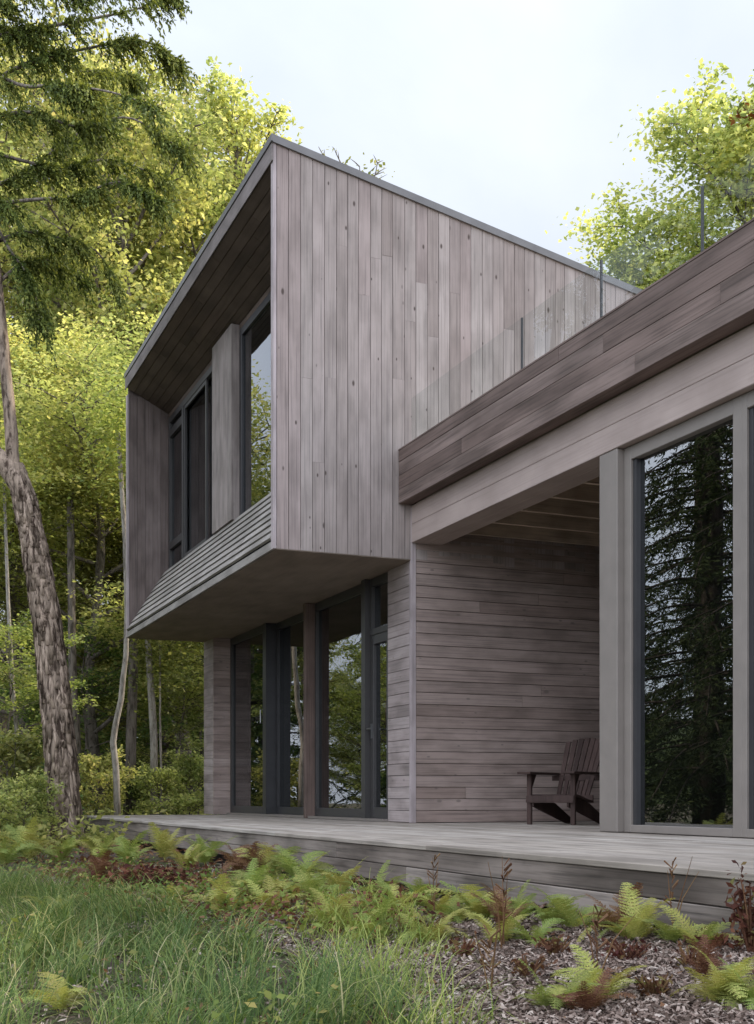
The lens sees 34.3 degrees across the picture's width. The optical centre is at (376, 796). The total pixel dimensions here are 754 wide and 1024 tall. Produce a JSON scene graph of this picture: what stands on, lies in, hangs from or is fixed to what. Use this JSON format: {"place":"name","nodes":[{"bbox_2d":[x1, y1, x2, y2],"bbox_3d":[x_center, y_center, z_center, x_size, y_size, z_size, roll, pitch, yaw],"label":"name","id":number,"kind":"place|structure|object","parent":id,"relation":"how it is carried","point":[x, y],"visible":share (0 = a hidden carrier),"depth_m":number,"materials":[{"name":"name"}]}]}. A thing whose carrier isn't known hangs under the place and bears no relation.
{"place":"outdoors","nodes":[
{"label":"outdoors","id":0,"kind":"place"},
{"bbox_2d":[0,806,747,1023],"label":"ground","id":1,"kind":"structure","parent":0,"point":[79,1006],"depth_m":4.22,"materials":[{"name":"plant"}]},
{"bbox_2d":[0,839,45,866],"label":"fern","id":2,"kind":"object","parent":1,"relation":"on","point":[6,856],"visible":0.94,"depth_m":10.25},
{"bbox_2d":[0,723,47,831],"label":"bush","id":3,"kind":"object","parent":1,"relation":"on","point":[23,747],"visible":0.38,"depth_m":15.89,"materials":[{"name":"green plant"}]},
{"bbox_2d":[0,816,60,861],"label":"fern","id":4,"kind":"object","parent":1,"relation":"on","point":[31,836],"visible":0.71,"depth_m":11.07,"materials":[{"name":"plant"}]},
{"bbox_2d":[0,766,69,843],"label":"bush","id":5,"kind":"object","parent":1,"relation":"on","point":[35,787],"visible":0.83,"depth_m":13.91,"materials":[{"name":"green plant"}]},
{"bbox_2d":[0,392,76,799],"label":"slender tree","id":6,"kind":"object","parent":1,"relation":"on","point":[5,511],"visible":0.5,"depth_m":18.98,"materials":[{"name":"green plant"}]},
{"bbox_2d":[0,608,98,789],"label":"sapling","id":7,"kind":"object","parent":1,"relation":"on","point":[20,635],"visible":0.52,"depth_m":18.42,"materials":[{"name":"green plant"}]},
{"bbox_2d":[14,972,94,1011],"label":"fern","id":8,"kind":"object","parent":1,"relation":"on","point":[60,990],"visible":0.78,"depth_m":3.43,"materials":[{"name":"plant"}]},
{"bbox_2d":[26,836,89,864],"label":"fern","id":9,"kind":"object","parent":1,"relation":"on","point":[66,848],"visible":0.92,"depth_m":10.58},
{"bbox_2d":[0,315,127,803],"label":"understory tree","id":10,"kind":"object","parent":1,"relation":"on","point":[19,583],"visible":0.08,"depth_m":22.99,"materials":[{"name":"green plant"}]},
{"bbox_2d":[25,390,120,810],"bbox_3d":[-5.242,-3.519,21.015,1.990,8.168,2.026,0,0,-23],"label":"slender tree","id":11,"kind":"object","parent":1,"relation":"on","point":[70,517],"visible":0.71,"depth_m":20.94,"materials":[{"name":"green plant"}]},
{"bbox_2d":[47,326,129,814],"bbox_3d":[-4.103,-3.383,19.386,2.226,7.924,2.117,0,0,-23],"label":"slender tree","id":12,"kind":"object","parent":1,"relation":"on","point":[119,440],"visible":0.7,"depth_m":19.36,"materials":[{"name":"green plant"}]},
{"bbox_2d":[0,614,183,810],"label":"sapling","id":13,"kind":"object","parent":1,"relation":"on","point":[143,728],"visible":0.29,"depth_m":22.43,"materials":[{"name":"green plant"}]},
{"bbox_2d":[0,16,186,785],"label":"broadleaf tree","id":14,"kind":"object","parent":1,"relation":"on","point":[4,725],"visible":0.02,"depth_m":31.82,"materials":[{"name":"green plant"}]},
{"bbox_2d":[0,0,198,612],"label":"broadleaf tree","id":15,"kind":"object","parent":1,"relation":"on","point":[40,146],"visible":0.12,"depth_m":28.06,"materials":[{"name":"green plant"}]},
{"bbox_2d":[74,829,129,858],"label":"fern","id":16,"kind":"object","parent":1,"relation":"on","point":[92,846],"visible":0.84,"depth_m":11.00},
{"bbox_2d":[0,307,203,813],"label":"understory tree","id":17,"kind":"object","parent":1,"relation":"on","point":[96,614],"visible":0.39,"depth_m":21.46,"materials":[{"name":"green plant"}]},
{"bbox_2d":[0,410,203,752],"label":"understory tree","id":18,"kind":"object","parent":1,"relation":"on","point":[92,574],"visible":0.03,"depth_m":25.62,"materials":[{"name":"green plant"}]},
{"bbox_2d":[0,577,204,807],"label":"wood","id":19,"kind":"object","parent":1,"relation":"on","point":[82,736],"depth_m":41.87,"materials":[{"name":"green plant"}]},
{"bbox_2d":[66,867,140,884],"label":"red shrub","id":20,"kind":"object","parent":1,"relation":"on","point":[98,875],"visible":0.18,"depth_m":7.89,"materials":[{"name":"red plant"}]},
{"bbox_2d":[0,0,207,841],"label":"leaning tree","id":21,"kind":"object","parent":1,"relation":"on","point":[60,752],"visible":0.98,"depth_m":14.53,"materials":[{"name":"green plant"}]},
{"bbox_2d":[0,805,211,848],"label":"ground cover","id":22,"kind":"object","parent":1,"relation":"on","point":[94,829],"visible":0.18,"depth_m":13.83,"materials":[{"name":"green plant"}]},
{"bbox_2d":[73,315,138,814],"bbox_3d":[-4.271,-3.921,21.407,1.956,8.995,2.400,0,0,-43],"label":"slender tree","id":23,"kind":"object","parent":1,"relation":"on","point":[130,750],"visible":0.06,"depth_m":21.43,"materials":[{"name":"green plant"}]},
{"bbox_2d":[14,528,203,814],"bbox_3d":[-4.599,-3.492,27.444,7.208,8.371,7.019,0,0,7],"label":"understory tree","id":24,"kind":"object","parent":1,"relation":"on","point":[117,660],"visible":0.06,"depth_m":26.43,"materials":[{"name":"green plant"}]},
{"bbox_2d":[77,744,141,814],"bbox_3d":[-4.659,-0.108,20.018,1.642,1.519,1.448,0,0,24],"label":"bush","id":25,"kind":"object","parent":1,"relation":"on","point":[100,772],"visible":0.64,"depth_m":19.84,"materials":[{"name":"green plant"}]},
{"bbox_2d":[86,408,157,814],"bbox_3d":[-3.918,-3.280,21.046,2.135,7.727,2.013,0,0,-12],"label":"slender tree","id":26,"kind":"object","parent":1,"relation":"on","point":[153,734],"visible":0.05,"depth_m":20.95,"materials":[{"name":"green plant"}]},
{"bbox_2d":[0,35,248,812],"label":"broadleaf tree","id":27,"kind":"object","parent":1,"relation":"on","point":[124,244],"visible":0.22,"depth_m":26.77,"materials":[{"name":"green plant"}]},
{"bbox_2d":[0,71,250,810],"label":"broadleaf tree","id":28,"kind":"object","parent":1,"relation":"on","point":[202,224],"visible":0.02,"depth_m":31.14,"materials":[{"name":"green plant"}]},
{"bbox_2d":[91,766,162,814],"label":"bush","id":29,"kind":"object","parent":1,"relation":"on","point":[128,789],"visible":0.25,"depth_m":21.27,"materials":[{"name":"green plant"}]},
{"bbox_2d":[105,830,156,864],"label":"fern","id":30,"kind":"object","parent":1,"relation":"on","point":[129,848],"visible":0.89,"depth_m":9.66,"materials":[{"name":"plant"}]},
{"bbox_2d":[84,640,204,814],"bbox_3d":[-3.925,-1.381,23.900,3.818,4.061,3.164,0,0,5],"label":"sapling","id":31,"kind":"object","parent":1,"relation":"on","point":[194,694],"visible":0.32,"depth_m":23.59,"materials":[{"name":"green plant"}]},
{"bbox_2d":[104,576,203,814],"bbox_3d":[-3.662,-1.768,20.939,1.966,4.711,2.085,0,0,-23],"label":"slender tree","id":32,"kind":"object","parent":1,"relation":"on","point":[160,656],"visible":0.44,"depth_m":20.96,"materials":[{"name":"green plant"}]},
{"bbox_2d":[5,55,303,814],"bbox_3d":[-4.421,-8.862,31.037,10.436,19.133,10.217,0,0,-40],"label":"broadleaf tree","id":33,"kind":"object","parent":1,"relation":"on","point":[238,142],"visible":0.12,"depth_m":30.03,"materials":[{"name":"green plant"}]},
{"bbox_2d":[91,863,222,890],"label":"red shrub","id":34,"kind":"object","parent":1,"relation":"on","point":[151,871],"visible":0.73,"depth_m":7.66,"materials":[{"name":"red plant"}]},
{"bbox_2d":[112,640,203,814],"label":"sapling","id":35,"kind":"object","parent":1,"relation":"on","point":[146,745],"visible":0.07,"depth_m":26.92,"materials":[{"name":"green plant"}]},
{"bbox_2d":[127,759,199,814],"bbox_3d":[-3.660,0.008,20.943,1.267,1.330,1.437,0,0,-35],"label":"bush","id":36,"kind":"object","parent":1,"relation":"on","point":[168,782],"visible":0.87,"depth_m":20.84,"materials":[{"name":"green plant"}]},
{"bbox_2d":[137,822,191,860],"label":"fern","id":37,"kind":"object","parent":1,"relation":"on","point":[162,845],"visible":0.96,"depth_m":10.29,"materials":[{"name":"plant"}]},
{"bbox_2d":[155,838,208,867],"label":"fern","id":38,"kind":"object","parent":1,"relation":"on","point":[187,858],"visible":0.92,"depth_m":8.86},
{"bbox_2d":[158,745,219,814],"bbox_3d":[-3.275,-0.118,22.058,1.744,1.614,1.538,0,0,-20],"label":"bush","id":39,"kind":"object","parent":1,"relation":"on","point":[190,766],"visible":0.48,"depth_m":21.76,"materials":[{"name":"green plant"}]},
{"bbox_2d":[0,864,412,1023],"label":"weeds","id":40,"kind":"object","parent":1,"relation":"on","point":[268,994],"visible":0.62,"depth_m":3.52,"materials":[{"name":"green plant"}]},
{"bbox_2d":[184,834,235,864],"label":"fern","id":41,"kind":"object","parent":1,"relation":"on","point":[208,854],"visible":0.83,"depth_m":9.43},
{"bbox_2d":[180,873,262,913],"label":"fern","id":42,"kind":"object","parent":1,"relation":"on","point":[226,888],"visible":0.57,"depth_m":5.64,"materials":[{"name":"plant"}]},
{"bbox_2d":[6,849,459,948],"bbox_3d":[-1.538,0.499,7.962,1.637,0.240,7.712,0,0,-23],"label":"undergrowth","id":43,"kind":"object","parent":1,"relation":"on","point":[231,907],"visible":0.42,"depth_m":5.64,"materials":[{"name":"green plant"}]},
{"bbox_2d":[65,850,132,879],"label":"fern","id":44,"kind":"object","parent":43,"relation":"on","point":[99,864],"visible":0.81,"depth_m":8.04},
{"bbox_2d":[141,885,200,910],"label":"fern","id":45,"kind":"object","parent":43,"relation":"on","point":[171,891],"visible":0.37,"depth_m":5.82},
{"bbox_2d":[220,841,278,873],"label":"fern","id":46,"kind":"object","parent":1,"relation":"on","point":[253,854],"visible":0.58,"depth_m":7.95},
{"bbox_2d":[216,858,295,900],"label":"fern","id":47,"kind":"object","parent":1,"relation":"on","point":[257,876],"visible":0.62,"depth_m":6.14,"materials":[{"name":"plant"}]},
{"bbox_2d":[232,843,301,877],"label":"fern","id":48,"kind":"object","parent":1,"relation":"on","point":[277,869],"visible":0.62,"depth_m":7.94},
{"bbox_2d":[268,844,341,882],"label":"fern","id":49,"kind":"object","parent":1,"relation":"on","point":[290,865],"visible":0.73,"depth_m":7.18,"materials":[{"name":"plant"}]},
{"bbox_2d":[319,147,394,178],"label":"sparse tree","id":50,"kind":"object","parent":1,"relation":"on","point":[371,161],"visible":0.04,"depth_m":37.36,"materials":[{"name":"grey plant"}]},
{"bbox_2d":[0,863,753,1023],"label":"wood chips","id":51,"kind":"object","parent":1,"relation":"on","point":[686,1007],"visible":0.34,"depth_m":3.67,"materials":[{"name":"wood"}]},
{"bbox_2d":[216,842,268,871],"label":"fern","id":52,"kind":"object","parent":51,"relation":"on","point":[231,859],"visible":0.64,"depth_m":8.36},
{"bbox_2d":[237,875,310,911],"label":"fern","id":53,"kind":"object","parent":51,"relation":"on","point":[268,896],"visible":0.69,"depth_m":5.70,"materials":[{"name":"plant"}]},
{"bbox_2d":[256,872,319,898],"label":"fern","id":54,"kind":"object","parent":51,"relation":"on","point":[280,884],"visible":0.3,"depth_m":6.08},
{"bbox_2d":[283,860,363,906],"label":"fern","id":55,"kind":"object","parent":51,"relation":"on","point":[316,879],"visible":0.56,"depth_m":5.81,"materials":[{"name":"plant"}]},
{"bbox_2d":[287,888,369,928],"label":"fern","id":56,"kind":"object","parent":51,"relation":"on","point":[328,913],"visible":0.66,"depth_m":4.98,"materials":[{"name":"plant"}]},
{"bbox_2d":[315,856,368,892],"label":"fern","id":57,"kind":"object","parent":51,"relation":"on","point":[333,881],"visible":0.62,"depth_m":6.63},
{"bbox_2d":[325,895,386,928],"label":"fern","id":58,"kind":"object","parent":51,"relation":"on","point":[353,908],"visible":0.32,"depth_m":5.00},
{"bbox_2d":[337,899,402,939],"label":"fern","id":59,"kind":"object","parent":51,"relation":"on","point":[378,914],"visible":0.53,"depth_m":4.77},
{"bbox_2d":[325,860,414,897],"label":"fern","id":60,"kind":"object","parent":51,"relation":"on","point":[381,871],"visible":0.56,"depth_m":6.01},
{"bbox_2d":[361,877,429,915],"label":"fern","id":61,"kind":"object","parent":51,"relation":"on","point":[390,887],"visible":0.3,"depth_m":5.39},
{"bbox_2d":[378,877,459,906],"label":"fern","id":62,"kind":"object","parent":51,"relation":"on","point":[417,887],"visible":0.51,"depth_m":5.68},
{"bbox_2d":[392,910,453,931],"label":"fern","id":63,"kind":"object","parent":51,"relation":"on","point":[432,912],"visible":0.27,"depth_m":4.82,"materials":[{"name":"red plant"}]},
{"bbox_2d":[391,902,472,943],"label":"fern","id":64,"kind":"object","parent":51,"relation":"on","point":[441,927],"visible":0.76,"depth_m":4.66,"materials":[{"name":"plant"}]},
{"bbox_2d":[405,891,458,915],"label":"fern","id":65,"kind":"object","parent":51,"relation":"on","point":[437,907],"visible":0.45,"depth_m":5.42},
{"bbox_2d":[426,853,440,916],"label":"dry stalk","id":66,"kind":"object","parent":51,"relation":"on","point":[435,858],"visible":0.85,"depth_m":5.28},
{"bbox_2d":[427,895,489,923],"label":"fern","id":67,"kind":"object","parent":51,"relation":"on","point":[461,915],"visible":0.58,"depth_m":5.05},
{"bbox_2d":[444,928,478,958],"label":"red shrub","id":68,"kind":"object","parent":51,"relation":"on","point":[467,948],"visible":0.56,"depth_m":4.14,"materials":[{"name":"red plant"}]},
{"bbox_2d":[424,881,533,918],"bbox_3d":[0.438,0.448,5.114,0.402,0.202,0.389,0,0,28],"label":"fern","id":69,"kind":"object","parent":51,"relation":"on","point":[478,907],"visible":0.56,"depth_m":5.07,"materials":[{"name":"plant"}]},
{"bbox_2d":[474,925,500,988],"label":"dry stalk","id":70,"kind":"object","parent":51,"relation":"on","point":[488,946],"visible":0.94,"depth_m":3.43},
{"bbox_2d":[488,858,512,947],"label":"dry stalk","id":71,"kind":"object","parent":51,"relation":"on","point":[502,941],"visible":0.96,"depth_m":4.33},
{"bbox_2d":[470,884,533,926],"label":"fern","id":72,"kind":"object","parent":51,"relation":"on","point":[499,904],"visible":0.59,"depth_m":4.73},
{"bbox_2d":[468,879,538,917],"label":"fern","id":73,"kind":"object","parent":51,"relation":"on","point":[518,902],"visible":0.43,"depth_m":4.95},
{"bbox_2d":[511,952,548,978],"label":"red shrub","id":74,"kind":"object","parent":51,"relation":"on","point":[524,970],"visible":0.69,"depth_m":3.63,"materials":[{"name":"red plant"}]},
{"bbox_2d":[496,911,565,945],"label":"fern","id":75,"kind":"object","parent":51,"relation":"on","point":[541,930],"visible":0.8,"depth_m":4.43,"materials":[{"name":"plant"}]},
{"bbox_2d":[532,932,570,953],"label":"red shrub","id":76,"kind":"object","parent":51,"relation":"on","point":[554,946],"visible":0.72,"depth_m":4.11,"materials":[{"name":"red plant"}]},
{"bbox_2d":[525,895,583,922],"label":"fern","id":77,"kind":"object","parent":51,"relation":"on","point":[545,916],"visible":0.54,"depth_m":4.73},
{"bbox_2d":[514,958,601,1010],"bbox_3d":[0.467,0.487,3.103,0.226,0.167,0.257,0,0,1],"label":"fern","id":78,"kind":"object","parent":51,"relation":"on","point":[547,999],"visible":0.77,"depth_m":3.08,"materials":[{"name":"plant"}]},
{"bbox_2d":[531,884,616,928],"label":"fern","id":79,"kind":"object","parent":51,"relation":"on","point":[568,915],"visible":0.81,"depth_m":4.63,"materials":[{"name":"plant"}]},
{"bbox_2d":[526,966,635,1011],"bbox_3d":[0.503,0.496,3.042,0.252,0.139,0.263,0,0,-34],"label":"fern","id":80,"kind":"object","parent":51,"relation":"on","point":[582,999],"visible":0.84,"depth_m":3.02,"materials":[{"name":"plant"}]},
{"bbox_2d":[551,944,655,1002],"bbox_3d":[0.581,0.483,3.215,0.312,0.175,0.240,0,0,24],"label":"fern","id":81,"kind":"object","parent":51,"relation":"on","point":[595,975],"visible":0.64,"depth_m":3.23,"materials":[{"name":"plant"}]},
{"bbox_2d":[579,904,635,969],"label":"dry stalk","id":82,"kind":"object","parent":51,"relation":"on","point":[597,922],"visible":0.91,"depth_m":3.61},
{"bbox_2d":[585,882,642,932],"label":"fern","id":83,"kind":"object","parent":51,"relation":"on","point":[612,917],"visible":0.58,"depth_m":4.48,"materials":[{"name":"plant"}]},
{"bbox_2d":[576,882,674,941],"bbox_3d":[0.905,0.427,4.373,0.360,0.230,0.280,0,0,15],"label":"fern","id":84,"kind":"object","parent":51,"relation":"on","point":[637,925],"visible":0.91,"depth_m":4.37,"materials":[{"name":"plant"}]},
{"bbox_2d":[600,935,656,961],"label":"red shrub","id":85,"kind":"object","parent":51,"relation":"on","point":[631,951],"visible":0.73,"depth_m":3.92,"materials":[{"name":"red plant"}]},
{"bbox_2d":[630,914,706,943],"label":"fern","id":86,"kind":"object","parent":51,"relation":"on","point":[669,933],"visible":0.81,"depth_m":4.26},
{"bbox_2d":[663,856,698,928],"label":"dry stalk","id":87,"kind":"object","parent":51,"relation":"on","point":[673,886],"visible":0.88,"depth_m":4.42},
{"bbox_2d":[669,937,721,967],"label":"red shrub","id":88,"kind":"object","parent":51,"relation":"on","point":[683,961],"visible":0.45,"depth_m":3.68,"materials":[{"name":"red plant"}]},
{"bbox_2d":[660,905,741,946],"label":"fern","id":89,"kind":"object","parent":51,"relation":"on","point":[714,927],"visible":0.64,"depth_m":4.12,"materials":[{"name":"plant"}]},
{"bbox_2d":[683,926,729,946],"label":"red shrub","id":90,"kind":"object","parent":51,"relation":"on","point":[699,939],"visible":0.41,"depth_m":4.07,"materials":[{"name":"red plant"}]},
{"bbox_2d":[667,932,752,976],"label":"fern","id":91,"kind":"object","parent":51,"relation":"on","point":[702,966],"visible":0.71,"depth_m":3.46,"materials":[{"name":"plant"}]},
{"bbox_2d":[670,945,753,1012],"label":"fern","id":92,"kind":"object","parent":51,"relation":"on","point":[718,991],"visible":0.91,"depth_m":3.03,"materials":[{"name":"plant"}]},
{"bbox_2d":[709,957,753,1008],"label":"fern","id":93,"kind":"object","parent":51,"relation":"on","point":[749,998],"visible":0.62,"depth_m":2.98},
{"bbox_2d":[722,859,753,952],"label":"red shrub","id":94,"kind":"object","parent":51,"relation":"on","point":[746,925],"visible":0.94,"depth_m":3.92,"materials":[{"name":"red plant"}]},
{"bbox_2d":[255,868,549,1023],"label":"pale grass","id":95,"kind":"structure","parent":1,"relation":"on","point":[406,951],"depth_m":3.74,"materials":[{"name":"plant"}]},
{"bbox_2d":[83,815,753,945],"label":"deck","id":96,"kind":"structure","parent":1,"relation":"on","point":[579,859],"depth_m":6.64,"materials":[{"name":"wood"}]},
{"bbox_2d":[517,738,599,824],"bbox_3d":[1.830,-0.162,11.748,0.620,0.845,0.960,0,0,34],"label":"adirondack chair","id":97,"kind":"object","parent":96,"relation":"on","point":[586,777],"visible":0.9,"depth_m":11.82,"materials":[{"name":"wood"}]},
{"bbox_2d":[468,899,529,941],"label":"fern","id":98,"kind":"object","parent":1,"relation":"on","point":[491,930],"visible":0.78,"depth_m":4.49,"materials":[{"name":"plant"}]},
{"bbox_2d":[624,973,672,997],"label":"red shrub","id":99,"kind":"object","parent":1,"relation":"on","point":[662,985],"visible":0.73,"depth_m":3.23,"materials":[{"name":"red plant"}]},
{"bbox_2d":[545,58,753,289],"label":"maple tree","id":100,"kind":"object","parent":1,"relation":"on","point":[728,150],"visible":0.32,"depth_m":27.89,"materials":[{"name":"green plant"}]},
{"bbox_2d":[0,0,753,737],"label":"sky","id":101,"kind":"structure","parent":0,"point":[504,115],"materials":[{"name":"white"}]},
{"bbox_2d":[124,133,753,837],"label":"house","id":102,"kind":"structure","parent":0,"point":[438,513],"depth_m":12.33,"materials":[{"name":"wood"}]},
{"bbox_2d":[169,365,211,567],"bbox_3d":[-2.553,-4.559,17.201,0.105,2.360,2.883,0,0,-23],"label":"window","id":103,"kind":"structure","parent":102,"relation":"in","point":[200,412],"depth_m":17.43,"materials":[{"name":"black metal"}]},
{"bbox_2d":[230,625,262,813],"bbox_3d":[-1.870,-1.073,17.603,0.124,2.608,1.697,0,0,-23],"label":"sliding door","id":104,"kind":"structure","parent":102,"relation":"in","point":[258,631],"depth_m":18.32,"materials":[{"name":"black metal"}]},
{"bbox_2d":[239,291,270,515],"bbox_3d":[-1.023,-4.559,13.551,0.101,2.360,3.210,0,0,-23],"label":"window","id":105,"kind":"structure","parent":102,"relation":"in","point":[264,308],"depth_m":14.94,"materials":[{"name":"black metal"}]},
{"bbox_2d":[276,610,324,814],"bbox_3d":[-1.016,-1.073,15.969,0.070,2.608,1.733,0,0,-23],"label":"sliding door","id":106,"kind":"structure","parent":102,"relation":"in","point":[296,619],"depth_m":16.70,"materials":[{"name":"black metal"}]},
{"bbox_2d":[315,584,360,817],"bbox_3d":[-0.403,-1.073,14.271,0.080,2.608,1.687,0,0,-23],"label":"fixed window","id":107,"kind":"structure","parent":102,"relation":"in","point":[354,592],"depth_m":14.99,"materials":[{"name":"black metal"}]},
{"bbox_2d":[366,631,389,818],"bbox_3d":[0.031,-0.763,13.118,0.140,1.988,0.552,0,0,-23],"label":"glass door","id":108,"kind":"structure","parent":102,"relation":"in","point":[378,812],"depth_m":13.29,"materials":[{"name":"metal"}]},
{"bbox_2d":[370,572,388,635],"bbox_3d":[0.063,-2.068,13.132,0.080,0.618,0.552,0,0,-23],"label":"transom window","id":109,"kind":"structure","parent":102,"relation":"in","point":[381,580],"depth_m":13.32,"materials":[{"name":"black metal"}]},
{"bbox_2d":[624,395,742,837],"bbox_3d":[2.245,-1.147,8.437,0.400,2.808,1.306,0,0,-23],"label":"glass door","id":110,"kind":"structure","parent":102,"relation":"in","point":[729,412],"depth_m":8.85,"materials":[{"name":"metal"}]},
{"bbox_2d":[742,390,753,837],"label":"glass door","id":111,"kind":"structure","parent":102,"relation":"in","point":[747,398],"depth_m":7.72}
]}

